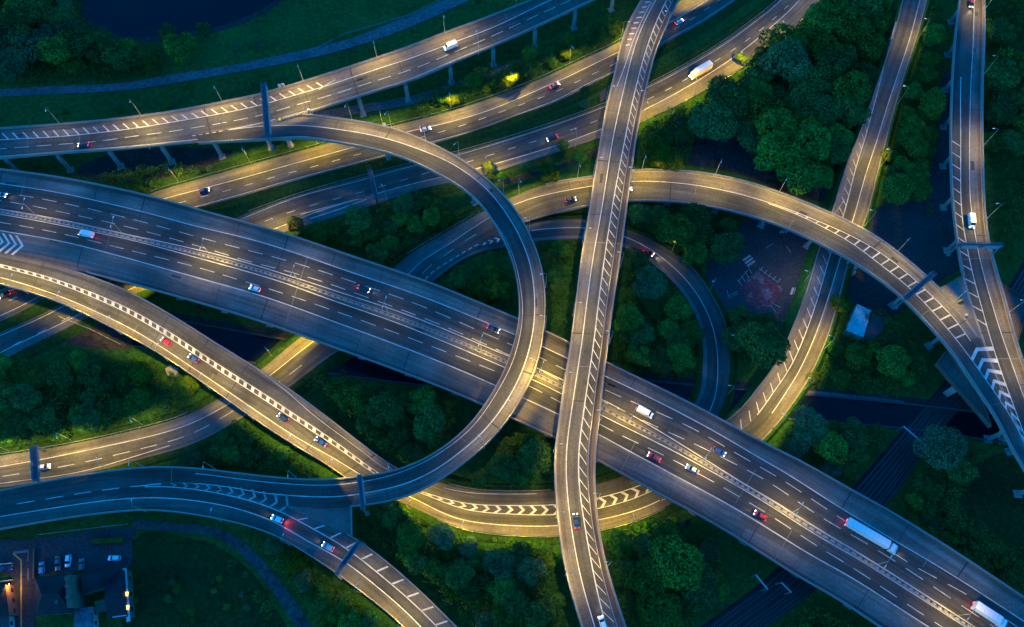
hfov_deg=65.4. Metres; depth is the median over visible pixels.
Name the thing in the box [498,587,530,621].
tree
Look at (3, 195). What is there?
car
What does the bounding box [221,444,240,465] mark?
tree
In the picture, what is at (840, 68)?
tree
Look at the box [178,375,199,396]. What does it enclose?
tree
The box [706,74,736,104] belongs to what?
tree
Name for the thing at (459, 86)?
tree
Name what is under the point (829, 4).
tree
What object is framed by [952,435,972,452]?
tree
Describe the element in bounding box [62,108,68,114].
bush
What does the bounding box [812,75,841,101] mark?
tree
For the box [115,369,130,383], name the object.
tree
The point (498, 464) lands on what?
tree
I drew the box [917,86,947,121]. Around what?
tree
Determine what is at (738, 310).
tree
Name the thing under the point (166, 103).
bush
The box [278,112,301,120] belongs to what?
crash cushion
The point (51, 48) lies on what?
tree
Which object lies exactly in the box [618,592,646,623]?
tree
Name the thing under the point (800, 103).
tree
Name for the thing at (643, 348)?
tree
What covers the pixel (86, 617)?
building
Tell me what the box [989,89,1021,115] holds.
tree
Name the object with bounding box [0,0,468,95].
footpath
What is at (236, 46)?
bush
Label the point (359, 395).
tree
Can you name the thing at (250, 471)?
tree
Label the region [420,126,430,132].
car
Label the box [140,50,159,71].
tree
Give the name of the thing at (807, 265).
road embankment
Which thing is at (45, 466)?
car
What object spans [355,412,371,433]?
tree
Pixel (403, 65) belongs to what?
approach viaduct
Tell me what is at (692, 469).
car
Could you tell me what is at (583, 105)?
tree
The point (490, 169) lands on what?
tree
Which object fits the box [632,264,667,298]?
tree
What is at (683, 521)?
bush
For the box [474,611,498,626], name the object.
tree
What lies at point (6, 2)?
tree
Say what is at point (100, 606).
building
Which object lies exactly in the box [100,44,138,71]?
tree
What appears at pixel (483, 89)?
bush
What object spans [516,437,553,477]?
tree
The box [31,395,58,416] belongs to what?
tree
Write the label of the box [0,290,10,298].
car
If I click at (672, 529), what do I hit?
tree
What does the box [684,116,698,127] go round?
tree
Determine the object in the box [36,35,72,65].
tree
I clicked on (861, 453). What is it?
tree
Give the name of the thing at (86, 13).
river bank
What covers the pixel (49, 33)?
tree
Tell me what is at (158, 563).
rough field
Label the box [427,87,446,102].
tree
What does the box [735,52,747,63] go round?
tree
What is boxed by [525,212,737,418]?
road embankment
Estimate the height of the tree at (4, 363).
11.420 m
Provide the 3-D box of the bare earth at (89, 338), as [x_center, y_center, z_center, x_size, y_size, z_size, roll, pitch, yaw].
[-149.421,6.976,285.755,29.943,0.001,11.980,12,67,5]
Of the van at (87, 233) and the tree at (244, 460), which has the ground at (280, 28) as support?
the tree at (244, 460)
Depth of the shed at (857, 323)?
283.25 m
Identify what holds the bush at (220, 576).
on the ground at (280, 28)
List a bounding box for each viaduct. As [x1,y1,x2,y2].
[0,0,614,173]
[0,168,1023,626]
[934,0,1023,455]
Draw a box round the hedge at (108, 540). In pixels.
[91,537,125,544]
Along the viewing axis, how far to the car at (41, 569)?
252.40 m
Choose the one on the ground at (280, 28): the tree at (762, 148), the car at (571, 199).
the tree at (762, 148)
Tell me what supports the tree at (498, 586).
on the ground at (280, 28)
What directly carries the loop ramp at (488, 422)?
on the ground at (280, 28)
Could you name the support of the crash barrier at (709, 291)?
on the road embankment at (542, 245)
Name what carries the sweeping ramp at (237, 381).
on the ground at (280, 28)
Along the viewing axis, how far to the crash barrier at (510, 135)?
318.56 m
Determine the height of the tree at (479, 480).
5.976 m
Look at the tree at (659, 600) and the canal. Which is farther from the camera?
the canal
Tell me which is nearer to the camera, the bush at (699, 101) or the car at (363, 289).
the car at (363, 289)
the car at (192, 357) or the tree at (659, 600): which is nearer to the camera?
the tree at (659, 600)
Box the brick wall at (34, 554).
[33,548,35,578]
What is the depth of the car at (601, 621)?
233.70 m
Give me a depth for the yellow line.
251.29 m
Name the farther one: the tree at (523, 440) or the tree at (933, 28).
the tree at (933, 28)
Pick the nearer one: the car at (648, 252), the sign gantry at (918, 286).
the sign gantry at (918, 286)
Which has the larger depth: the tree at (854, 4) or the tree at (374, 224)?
the tree at (854, 4)
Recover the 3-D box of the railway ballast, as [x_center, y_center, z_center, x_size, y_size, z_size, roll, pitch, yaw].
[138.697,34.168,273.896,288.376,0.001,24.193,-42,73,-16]
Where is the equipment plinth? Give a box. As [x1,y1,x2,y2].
[599,88,607,102]
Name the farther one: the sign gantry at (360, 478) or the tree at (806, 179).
the tree at (806, 179)
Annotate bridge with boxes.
[554,0,678,626]
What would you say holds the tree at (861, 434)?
on the ground at (280, 28)
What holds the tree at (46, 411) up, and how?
on the ground at (280, 28)
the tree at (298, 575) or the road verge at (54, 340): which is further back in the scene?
the road verge at (54, 340)
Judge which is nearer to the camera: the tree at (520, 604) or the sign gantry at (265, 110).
the tree at (520, 604)
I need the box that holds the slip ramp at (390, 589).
[0,483,456,626]
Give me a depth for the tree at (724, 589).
244.77 m
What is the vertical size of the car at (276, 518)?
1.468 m
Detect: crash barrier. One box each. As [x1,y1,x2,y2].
[2,412,187,453]
[149,38,620,191]
[200,0,735,206]
[249,0,775,210]
[408,211,478,253]
[437,508,664,536]
[452,484,543,491]
[485,19,801,174]
[677,255,726,327]
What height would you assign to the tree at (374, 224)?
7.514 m
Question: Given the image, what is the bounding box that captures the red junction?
[741,271,781,308]
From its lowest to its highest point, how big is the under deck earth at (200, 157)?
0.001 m
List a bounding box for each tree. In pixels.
[0,4,35,30]
[0,23,14,47]
[0,46,27,83]
[0,48,12,71]
[0,351,10,379]
[0,382,22,409]
[0,426,19,443]
[2,0,29,17]
[2,30,47,65]
[3,411,33,440]
[4,405,26,417]
[7,24,35,48]
[8,383,42,412]
[10,0,51,24]
[27,406,57,431]
[31,23,54,47]
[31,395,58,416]
[36,13,59,30]
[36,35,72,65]
[42,2,76,29]
[43,39,58,55]
[43,419,63,437]
[45,359,75,389]
[50,17,80,38]
[53,26,95,60]
[55,0,75,11]
[60,57,87,76]
[65,349,90,374]
[66,402,82,420]
[71,407,100,432]
[75,356,101,387]
[79,387,96,406]
[80,30,106,46]
[80,40,106,63]
[90,373,114,397]
[96,37,120,58]
[98,413,115,431]
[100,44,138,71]
[114,38,138,54]
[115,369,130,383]
[122,387,149,416]
[128,46,152,66]
[128,361,154,387]
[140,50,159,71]
[157,22,176,41]
[161,31,196,64]
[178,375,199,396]
[180,448,202,467]
[195,22,210,36]
[198,444,221,468]
[207,429,235,457]
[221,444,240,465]
[228,419,250,437]
[233,445,261,469]
[235,459,257,473]
[238,431,258,446]
[264,535,284,554]
[275,445,290,461]
[282,550,308,573]
[286,215,303,231]
[293,567,311,595]
[300,584,316,601]
[308,225,328,242]
[314,584,333,601]
[317,611,330,625]
[327,608,341,625]
[333,385,355,407]
[334,600,350,614]
[337,607,362,626]
[343,384,372,414]
[345,205,372,236]
[349,231,364,247]
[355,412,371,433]
[361,608,380,626]
[362,226,377,241]
[365,241,388,264]
[365,391,403,426]
[366,215,385,233]
[376,500,402,529]
[380,220,398,236]
[380,235,398,251]
[381,526,402,543]
[388,424,410,447]
[390,211,409,227]
[391,391,413,413]
[392,192,415,213]
[392,510,413,531]
[395,540,417,567]
[396,519,424,553]
[401,442,427,462]
[403,552,428,575]
[406,214,426,232]
[406,384,436,418]
[410,191,431,212]
[413,401,446,441]
[421,207,440,226]
[422,557,439,577]
[426,424,451,450]
[426,523,455,550]
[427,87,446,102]
[429,563,453,587]
[434,210,451,227]
[438,413,457,436]
[440,546,455,560]
[444,558,475,591]
[445,94,459,105]
[445,270,469,290]
[446,583,462,600]
[448,86,461,99]
[454,83,466,95]
[458,536,478,558]
[461,274,485,297]
[463,71,482,87]
[471,468,489,487]
[472,550,488,570]
[473,66,490,81]
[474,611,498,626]
[475,572,493,590]
[481,549,516,583]
[482,161,494,173]
[486,451,524,480]
[486,574,515,605]
[490,277,510,299]
[494,435,518,458]
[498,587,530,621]
[501,68,519,88]
[507,579,524,597]
[508,540,530,564]
[511,60,524,76]
[515,464,532,484]
[515,557,548,586]
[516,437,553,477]
[518,162,534,172]
[521,44,537,61]
[521,432,539,451]
[523,599,555,626]
[538,550,559,567]
[538,614,564,626]
[539,162,559,182]
[540,251,562,272]
[543,591,566,617]
[548,239,570,261]
[550,276,570,293]
[556,139,568,151]
[559,49,571,59]
[564,32,576,44]
[573,151,587,163]
[579,85,589,97]
[579,99,590,108]
[605,527,632,557]
[608,20,624,36]
[610,324,638,350]
[610,557,641,591]
[611,304,644,337]
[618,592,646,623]
[620,246,648,269]
[620,301,635,316]
[623,556,668,604]
[624,344,655,366]
[627,203,651,223]
[627,323,655,347]
[631,532,656,559]
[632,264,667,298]
[633,588,682,626]
[637,263,652,279]
[646,153,656,166]
[646,344,671,377]
[646,516,682,557]
[647,143,683,171]
[648,204,669,223]
[648,534,704,592]
[655,212,695,246]
[656,318,679,338]
[664,295,693,321]
[664,329,691,350]
[666,343,695,372]
[677,202,711,235]
[677,319,704,346]
[677,561,719,611]
[680,238,708,265]
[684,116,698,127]
[685,226,707,252]
[686,101,740,141]
[695,224,714,242]
[695,540,721,562]
[701,570,729,600]
[703,83,753,129]
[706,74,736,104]
[706,231,746,264]
[717,216,737,234]
[721,327,747,352]
[729,304,750,323]
[731,111,756,134]
[732,311,760,337]
[734,321,790,369]
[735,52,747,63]
[736,125,767,153]
[737,66,773,92]
[741,87,784,121]
[746,78,773,110]
[747,46,781,68]
[750,312,778,343]
[752,130,801,173]
[753,107,802,154]
[758,23,807,63]
[758,38,812,83]
[762,86,796,114]
[773,147,824,195]
[781,118,831,165]
[785,79,826,120]
[785,435,809,459]
[787,64,833,97]
[788,28,816,62]
[790,405,828,445]
[793,110,816,139]
[799,1,839,40]
[802,161,833,188]
[806,370,820,383]
[807,34,845,63]
[807,94,844,126]
[810,132,851,164]
[811,430,849,465]
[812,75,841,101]
[813,47,850,84]
[818,121,853,152]
[819,0,850,28]
[819,454,843,477]
[823,419,846,436]
[827,340,844,356]
[829,295,848,311]
[830,69,872,108]
[831,6,871,43]
[831,369,851,385]
[833,42,857,69]
[833,93,871,126]
[834,0,883,24]
[839,444,869,465]
[840,416,871,450]
[844,343,871,371]
[848,11,888,45]
[848,62,877,89]
[850,26,886,62]
[861,0,891,23]
[865,340,882,357]
[868,423,890,451]
[873,328,904,347]
[875,344,910,378]
[879,172,916,205]
[880,147,899,162]
[885,164,907,186]
[893,155,910,170]
[894,126,925,146]
[895,369,915,386]
[898,106,918,126]
[900,115,925,135]
[902,162,930,187]
[903,135,928,159]
[904,81,924,101]
[904,492,923,510]
[907,177,932,201]
[908,156,927,174]
[911,473,932,493]
[912,424,968,472]
[915,112,929,127]
[916,138,936,158]
[917,66,939,84]
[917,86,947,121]
[919,51,942,66]
[921,125,939,144]
[922,22,948,46]
[943,457,979,482]
[944,448,966,466]
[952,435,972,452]
[984,56,1021,95]
[984,100,1006,124]
[984,131,1002,151]
[985,17,1016,46]
[989,12,1007,23]
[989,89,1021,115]
[991,46,1023,78]
[995,129,1023,155]
[999,109,1019,125]
[1013,87,1023,113]
[1013,112,1023,137]
[1014,52,1023,69]
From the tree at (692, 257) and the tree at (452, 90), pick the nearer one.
the tree at (692, 257)
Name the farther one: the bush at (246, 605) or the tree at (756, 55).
the tree at (756, 55)
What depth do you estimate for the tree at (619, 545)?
250.37 m
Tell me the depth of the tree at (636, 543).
250.07 m
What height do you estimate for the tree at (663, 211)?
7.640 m
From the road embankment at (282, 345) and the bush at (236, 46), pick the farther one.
the bush at (236, 46)
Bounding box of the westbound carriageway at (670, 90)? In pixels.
[0,0,818,360]
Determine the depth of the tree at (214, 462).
262.90 m
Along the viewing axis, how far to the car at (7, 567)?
252.56 m
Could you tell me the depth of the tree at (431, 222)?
296.61 m
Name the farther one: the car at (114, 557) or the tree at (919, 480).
the tree at (919, 480)
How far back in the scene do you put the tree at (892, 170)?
303.75 m
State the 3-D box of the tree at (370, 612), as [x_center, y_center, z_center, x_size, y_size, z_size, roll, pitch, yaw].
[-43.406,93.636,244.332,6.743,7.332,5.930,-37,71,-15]
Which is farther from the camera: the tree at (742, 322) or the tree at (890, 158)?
the tree at (890, 158)
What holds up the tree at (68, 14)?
on the ground at (280, 28)
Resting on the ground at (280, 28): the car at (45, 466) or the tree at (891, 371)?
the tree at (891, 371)
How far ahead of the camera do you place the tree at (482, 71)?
325.20 m
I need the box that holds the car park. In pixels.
[0,527,135,575]
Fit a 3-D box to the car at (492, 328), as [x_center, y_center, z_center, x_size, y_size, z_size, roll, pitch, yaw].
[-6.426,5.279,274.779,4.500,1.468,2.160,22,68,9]
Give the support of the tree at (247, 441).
on the ground at (280, 28)
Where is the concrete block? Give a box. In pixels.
[165,365,178,376]
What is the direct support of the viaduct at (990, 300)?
on the ground at (280, 28)
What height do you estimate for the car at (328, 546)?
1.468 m
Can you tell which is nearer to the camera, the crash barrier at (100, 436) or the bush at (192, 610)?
the bush at (192, 610)
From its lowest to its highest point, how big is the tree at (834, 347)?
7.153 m
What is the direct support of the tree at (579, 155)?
on the ground at (280, 28)
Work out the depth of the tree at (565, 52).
330.65 m
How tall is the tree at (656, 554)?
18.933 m
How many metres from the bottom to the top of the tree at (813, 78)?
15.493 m
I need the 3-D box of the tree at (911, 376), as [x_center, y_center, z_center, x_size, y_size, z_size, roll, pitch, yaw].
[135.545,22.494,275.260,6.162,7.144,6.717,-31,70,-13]
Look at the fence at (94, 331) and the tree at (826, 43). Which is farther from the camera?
the tree at (826, 43)
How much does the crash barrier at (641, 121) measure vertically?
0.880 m
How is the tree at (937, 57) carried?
on the ground at (280, 28)
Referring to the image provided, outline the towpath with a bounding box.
[166,311,989,411]
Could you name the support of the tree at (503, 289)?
on the ground at (280, 28)
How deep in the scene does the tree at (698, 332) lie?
277.96 m
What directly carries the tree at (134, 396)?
on the ground at (280, 28)
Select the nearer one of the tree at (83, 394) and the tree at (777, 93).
the tree at (83, 394)
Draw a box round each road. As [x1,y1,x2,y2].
[0,185,555,487]
[397,468,672,535]
[429,219,729,487]
[726,0,926,439]
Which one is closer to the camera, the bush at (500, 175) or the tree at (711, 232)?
the tree at (711, 232)
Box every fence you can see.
[59,316,120,344]
[300,0,441,56]
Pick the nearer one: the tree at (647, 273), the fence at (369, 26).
the tree at (647, 273)
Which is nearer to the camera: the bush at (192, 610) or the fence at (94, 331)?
the bush at (192, 610)
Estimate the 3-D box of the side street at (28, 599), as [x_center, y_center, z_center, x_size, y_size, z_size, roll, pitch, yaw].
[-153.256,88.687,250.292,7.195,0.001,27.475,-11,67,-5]
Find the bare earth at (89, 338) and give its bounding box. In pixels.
[65,323,131,349]
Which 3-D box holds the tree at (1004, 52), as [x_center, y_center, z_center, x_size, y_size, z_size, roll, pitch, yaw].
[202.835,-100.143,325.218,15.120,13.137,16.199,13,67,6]
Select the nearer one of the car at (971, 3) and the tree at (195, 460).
the tree at (195, 460)
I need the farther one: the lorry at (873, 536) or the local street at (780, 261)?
the local street at (780, 261)
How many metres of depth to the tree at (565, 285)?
286.67 m
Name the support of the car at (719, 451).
on the motorway viaduct at (426, 330)
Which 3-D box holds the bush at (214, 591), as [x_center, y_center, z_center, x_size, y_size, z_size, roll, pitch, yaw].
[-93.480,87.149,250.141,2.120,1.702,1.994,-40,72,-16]
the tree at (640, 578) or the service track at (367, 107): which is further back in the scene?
the service track at (367, 107)
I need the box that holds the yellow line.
[13,554,21,626]
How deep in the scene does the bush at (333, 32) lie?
337.90 m
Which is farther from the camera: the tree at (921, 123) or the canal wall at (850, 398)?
the tree at (921, 123)
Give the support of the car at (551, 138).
on the westbound carriageway at (670, 90)
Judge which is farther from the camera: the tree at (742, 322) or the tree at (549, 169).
the tree at (549, 169)
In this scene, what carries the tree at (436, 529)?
on the ground at (280, 28)
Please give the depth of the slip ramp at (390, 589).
252.19 m
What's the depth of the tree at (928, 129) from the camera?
311.32 m
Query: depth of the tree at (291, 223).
296.92 m
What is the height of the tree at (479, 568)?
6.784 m
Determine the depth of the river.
345.04 m
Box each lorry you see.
[689,60,712,79]
[844,517,897,554]
[971,601,1007,626]
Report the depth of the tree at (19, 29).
325.98 m
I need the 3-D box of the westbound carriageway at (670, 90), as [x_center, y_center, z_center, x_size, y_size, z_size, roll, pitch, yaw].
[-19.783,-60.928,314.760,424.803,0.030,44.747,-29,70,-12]
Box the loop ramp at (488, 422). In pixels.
[0,114,545,508]
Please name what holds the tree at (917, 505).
on the ground at (280, 28)
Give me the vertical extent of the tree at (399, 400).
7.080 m
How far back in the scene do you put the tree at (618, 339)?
278.00 m
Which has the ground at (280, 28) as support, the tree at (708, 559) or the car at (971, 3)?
the tree at (708, 559)
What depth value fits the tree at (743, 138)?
308.13 m
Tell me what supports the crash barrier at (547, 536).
on the road embankment at (483, 537)
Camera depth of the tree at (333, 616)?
243.86 m
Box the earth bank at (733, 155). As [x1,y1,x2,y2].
[688,124,829,202]
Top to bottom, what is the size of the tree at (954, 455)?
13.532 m
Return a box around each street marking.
[13,524,123,553]
[727,230,798,311]
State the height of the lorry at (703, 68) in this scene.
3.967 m
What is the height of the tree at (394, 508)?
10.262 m
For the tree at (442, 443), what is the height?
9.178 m
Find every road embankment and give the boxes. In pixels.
[0,174,545,455]
[0,350,353,489]
[404,470,681,544]
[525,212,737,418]
[722,0,931,442]
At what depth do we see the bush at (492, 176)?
309.06 m
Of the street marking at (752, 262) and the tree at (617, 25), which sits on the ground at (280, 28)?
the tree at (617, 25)
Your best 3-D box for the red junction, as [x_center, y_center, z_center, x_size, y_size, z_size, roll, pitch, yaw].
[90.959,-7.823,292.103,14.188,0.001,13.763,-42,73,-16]
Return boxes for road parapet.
[741,38,892,408]
[772,164,879,428]
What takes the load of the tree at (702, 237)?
on the ground at (280, 28)
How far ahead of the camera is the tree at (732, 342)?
277.15 m
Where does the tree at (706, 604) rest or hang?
on the ground at (280, 28)
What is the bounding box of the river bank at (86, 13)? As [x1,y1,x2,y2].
[77,0,281,41]
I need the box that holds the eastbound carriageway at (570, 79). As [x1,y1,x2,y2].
[0,0,733,320]
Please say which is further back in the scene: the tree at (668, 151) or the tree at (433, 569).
the tree at (668, 151)
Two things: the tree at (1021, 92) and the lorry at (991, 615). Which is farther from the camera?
the tree at (1021, 92)
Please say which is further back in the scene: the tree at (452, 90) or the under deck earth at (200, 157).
the tree at (452, 90)
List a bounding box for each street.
[14,550,36,626]
[704,218,808,331]
[847,167,959,317]
[883,69,950,214]
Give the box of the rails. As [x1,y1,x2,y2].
[711,270,1023,626]
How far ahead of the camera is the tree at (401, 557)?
249.13 m
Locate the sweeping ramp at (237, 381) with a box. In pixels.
[0,253,397,476]
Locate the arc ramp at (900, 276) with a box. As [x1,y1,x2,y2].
[546,169,1023,497]
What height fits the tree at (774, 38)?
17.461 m
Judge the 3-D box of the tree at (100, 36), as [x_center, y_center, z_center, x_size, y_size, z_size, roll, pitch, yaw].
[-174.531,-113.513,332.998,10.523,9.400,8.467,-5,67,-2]
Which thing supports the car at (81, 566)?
on the car park
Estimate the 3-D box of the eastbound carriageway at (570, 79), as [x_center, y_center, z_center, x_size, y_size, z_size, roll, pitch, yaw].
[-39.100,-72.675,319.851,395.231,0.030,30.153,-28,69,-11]
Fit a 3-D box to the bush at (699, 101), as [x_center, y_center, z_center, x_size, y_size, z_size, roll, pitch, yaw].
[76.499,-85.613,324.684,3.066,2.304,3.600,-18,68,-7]
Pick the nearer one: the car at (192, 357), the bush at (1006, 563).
the bush at (1006, 563)
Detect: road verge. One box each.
[0,0,750,326]
[0,0,821,372]
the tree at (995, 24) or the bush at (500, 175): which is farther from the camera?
the tree at (995, 24)
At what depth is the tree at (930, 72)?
322.68 m
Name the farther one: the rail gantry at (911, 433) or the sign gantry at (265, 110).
the sign gantry at (265, 110)
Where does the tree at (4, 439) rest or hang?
on the ground at (280, 28)
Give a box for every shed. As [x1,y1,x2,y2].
[843,304,870,340]
[861,313,885,343]
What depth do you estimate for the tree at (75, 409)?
268.70 m
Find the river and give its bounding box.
[88,0,273,35]
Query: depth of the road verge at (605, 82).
321.10 m
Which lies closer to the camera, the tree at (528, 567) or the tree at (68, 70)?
the tree at (528, 567)
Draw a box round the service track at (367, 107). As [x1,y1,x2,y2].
[313,59,517,116]
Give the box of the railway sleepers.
[708,267,1023,626]
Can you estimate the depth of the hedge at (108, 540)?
255.33 m
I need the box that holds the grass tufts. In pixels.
[3,0,1023,626]
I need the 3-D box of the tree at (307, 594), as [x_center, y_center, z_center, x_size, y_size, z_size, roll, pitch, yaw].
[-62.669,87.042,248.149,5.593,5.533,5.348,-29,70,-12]
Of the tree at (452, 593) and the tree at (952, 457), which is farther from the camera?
the tree at (952, 457)
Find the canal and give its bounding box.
[131,323,1002,440]
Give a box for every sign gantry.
[29,445,46,481]
[260,81,274,149]
[334,540,365,579]
[357,474,369,515]
[367,167,378,206]
[893,271,936,308]
[946,242,1003,255]
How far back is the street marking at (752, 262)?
295.92 m
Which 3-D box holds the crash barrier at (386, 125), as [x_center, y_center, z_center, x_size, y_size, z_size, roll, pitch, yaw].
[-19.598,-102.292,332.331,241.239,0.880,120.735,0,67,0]
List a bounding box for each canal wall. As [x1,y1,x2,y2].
[130,345,1006,443]
[181,320,991,414]
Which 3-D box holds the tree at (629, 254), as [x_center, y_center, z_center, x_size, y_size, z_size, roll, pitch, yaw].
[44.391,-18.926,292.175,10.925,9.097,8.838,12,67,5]
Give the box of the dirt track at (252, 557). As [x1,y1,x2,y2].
[132,519,311,626]
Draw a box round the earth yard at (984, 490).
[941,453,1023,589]
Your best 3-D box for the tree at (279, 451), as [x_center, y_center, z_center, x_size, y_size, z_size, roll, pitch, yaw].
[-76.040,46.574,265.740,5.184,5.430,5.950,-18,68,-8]
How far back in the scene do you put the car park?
255.79 m
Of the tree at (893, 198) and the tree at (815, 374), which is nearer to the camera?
the tree at (815, 374)
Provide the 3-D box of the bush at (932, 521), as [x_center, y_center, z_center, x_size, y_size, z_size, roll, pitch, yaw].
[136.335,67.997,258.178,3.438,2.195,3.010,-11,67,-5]
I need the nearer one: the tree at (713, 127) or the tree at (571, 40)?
the tree at (713, 127)
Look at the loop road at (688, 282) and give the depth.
291.96 m
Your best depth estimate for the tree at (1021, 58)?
322.63 m
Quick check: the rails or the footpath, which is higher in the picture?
the footpath
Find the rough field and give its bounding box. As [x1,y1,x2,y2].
[122,532,285,626]
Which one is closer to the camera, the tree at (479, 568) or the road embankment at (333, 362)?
the tree at (479, 568)
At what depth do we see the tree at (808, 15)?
325.85 m
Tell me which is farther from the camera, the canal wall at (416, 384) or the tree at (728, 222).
the tree at (728, 222)
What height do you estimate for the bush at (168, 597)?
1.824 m
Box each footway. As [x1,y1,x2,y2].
[498,149,597,185]
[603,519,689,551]
[807,390,904,404]
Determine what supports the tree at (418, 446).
on the ground at (280, 28)
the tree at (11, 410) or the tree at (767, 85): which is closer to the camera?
the tree at (11, 410)
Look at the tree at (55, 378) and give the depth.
270.18 m
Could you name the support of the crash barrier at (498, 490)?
on the road embankment at (483, 537)
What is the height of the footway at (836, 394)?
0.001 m
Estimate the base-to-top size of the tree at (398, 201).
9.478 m
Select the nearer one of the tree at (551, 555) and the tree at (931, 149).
the tree at (551, 555)
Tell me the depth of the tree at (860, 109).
310.29 m
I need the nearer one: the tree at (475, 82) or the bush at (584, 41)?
the tree at (475, 82)
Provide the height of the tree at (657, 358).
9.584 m
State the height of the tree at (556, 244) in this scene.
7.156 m
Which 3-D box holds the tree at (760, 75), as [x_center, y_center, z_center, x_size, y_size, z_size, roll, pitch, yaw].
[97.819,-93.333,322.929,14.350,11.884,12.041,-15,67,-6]
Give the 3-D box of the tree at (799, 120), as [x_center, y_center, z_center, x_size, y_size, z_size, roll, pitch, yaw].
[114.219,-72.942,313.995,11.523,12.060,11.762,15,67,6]
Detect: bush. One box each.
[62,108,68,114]
[111,101,119,108]
[147,598,154,605]
[162,594,172,602]
[164,101,171,107]
[172,583,180,593]
[184,83,190,88]
[186,606,194,616]
[194,168,200,174]
[210,588,216,593]
[216,574,222,581]
[222,603,230,610]
[231,43,240,49]
[243,604,249,610]
[254,40,264,48]
[329,28,337,35]
[482,85,489,91]
[486,174,494,179]
[498,172,505,179]
[547,59,556,67]
[578,39,588,47]
[633,524,640,532]
[673,115,683,126]
[679,519,685,525]
[696,99,703,105]
[928,518,938,527]
[1000,557,1007,565]
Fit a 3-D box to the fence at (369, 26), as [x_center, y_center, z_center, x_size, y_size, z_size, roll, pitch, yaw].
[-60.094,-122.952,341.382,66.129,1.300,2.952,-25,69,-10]
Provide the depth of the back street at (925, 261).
299.69 m
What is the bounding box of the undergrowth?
[0,0,1023,626]
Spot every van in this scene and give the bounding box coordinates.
[78,229,94,237]
[443,40,457,50]
[636,405,652,418]
[967,212,976,228]
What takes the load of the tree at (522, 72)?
on the ground at (280, 28)
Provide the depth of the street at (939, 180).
311.44 m
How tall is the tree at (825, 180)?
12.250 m
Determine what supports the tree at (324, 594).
on the ground at (280, 28)
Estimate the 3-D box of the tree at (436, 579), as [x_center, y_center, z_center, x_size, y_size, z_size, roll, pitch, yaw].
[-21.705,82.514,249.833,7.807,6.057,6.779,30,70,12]
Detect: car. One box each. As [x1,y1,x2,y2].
[0,192,7,197]
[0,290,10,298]
[0,564,12,571]
[38,561,45,574]
[40,463,50,470]
[55,556,61,570]
[64,554,71,566]
[77,558,84,571]
[78,142,88,147]
[108,555,120,560]
[160,337,171,345]
[188,354,198,362]
[199,187,209,193]
[249,285,260,291]
[271,514,283,523]
[277,413,288,422]
[314,437,326,447]
[321,542,334,551]
[357,285,369,292]
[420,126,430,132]
[487,324,499,332]
[547,135,557,141]
[549,82,559,88]
[565,196,575,202]
[572,513,579,528]
[598,615,606,626]
[643,248,653,256]
[647,452,660,461]
[675,19,683,24]
[685,464,699,474]
[713,447,725,456]
[753,510,766,520]
[968,0,973,7]
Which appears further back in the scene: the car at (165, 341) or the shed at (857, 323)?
the shed at (857, 323)
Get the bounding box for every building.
[0,583,17,615]
[0,615,14,626]
[35,573,87,614]
[74,606,98,626]
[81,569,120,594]
[94,599,105,612]
[104,568,134,621]
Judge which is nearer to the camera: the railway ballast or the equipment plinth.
the railway ballast
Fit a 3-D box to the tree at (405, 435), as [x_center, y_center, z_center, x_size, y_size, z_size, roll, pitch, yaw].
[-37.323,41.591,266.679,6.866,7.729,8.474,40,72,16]
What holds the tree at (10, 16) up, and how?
on the ground at (280, 28)
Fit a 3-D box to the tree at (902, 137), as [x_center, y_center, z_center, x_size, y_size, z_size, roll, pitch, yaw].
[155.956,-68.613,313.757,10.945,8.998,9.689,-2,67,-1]
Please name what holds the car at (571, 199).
on the arc ramp at (900, 276)
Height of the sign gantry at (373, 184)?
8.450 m
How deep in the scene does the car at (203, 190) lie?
307.70 m
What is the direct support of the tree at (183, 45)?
on the ground at (280, 28)
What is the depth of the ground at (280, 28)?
297.22 m
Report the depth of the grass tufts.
294.48 m
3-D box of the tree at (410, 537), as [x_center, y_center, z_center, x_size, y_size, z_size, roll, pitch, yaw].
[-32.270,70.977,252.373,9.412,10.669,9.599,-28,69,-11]
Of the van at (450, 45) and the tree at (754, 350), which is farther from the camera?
the van at (450, 45)
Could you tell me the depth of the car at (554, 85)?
327.82 m
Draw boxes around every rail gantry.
[751,574,767,590]
[775,582,791,593]
[895,426,925,450]
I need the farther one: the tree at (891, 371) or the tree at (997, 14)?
the tree at (997, 14)
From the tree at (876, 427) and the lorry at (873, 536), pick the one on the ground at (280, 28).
the tree at (876, 427)
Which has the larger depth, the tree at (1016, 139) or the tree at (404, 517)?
the tree at (1016, 139)
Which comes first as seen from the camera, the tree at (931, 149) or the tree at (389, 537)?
the tree at (389, 537)
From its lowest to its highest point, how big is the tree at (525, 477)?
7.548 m
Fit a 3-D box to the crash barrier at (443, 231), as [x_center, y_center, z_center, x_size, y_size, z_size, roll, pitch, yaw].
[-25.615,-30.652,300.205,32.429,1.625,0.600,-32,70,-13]
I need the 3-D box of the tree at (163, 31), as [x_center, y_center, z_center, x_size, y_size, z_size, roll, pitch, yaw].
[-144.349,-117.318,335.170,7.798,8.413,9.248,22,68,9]
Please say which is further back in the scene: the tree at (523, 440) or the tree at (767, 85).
the tree at (767, 85)
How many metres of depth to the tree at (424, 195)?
300.03 m
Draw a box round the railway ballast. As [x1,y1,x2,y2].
[701,262,1023,626]
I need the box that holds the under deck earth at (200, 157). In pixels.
[77,147,232,182]
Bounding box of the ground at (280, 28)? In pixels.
[0,0,1023,626]
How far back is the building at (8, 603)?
245.70 m
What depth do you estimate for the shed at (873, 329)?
282.83 m
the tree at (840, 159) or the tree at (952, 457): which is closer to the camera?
the tree at (952, 457)
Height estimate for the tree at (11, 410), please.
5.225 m

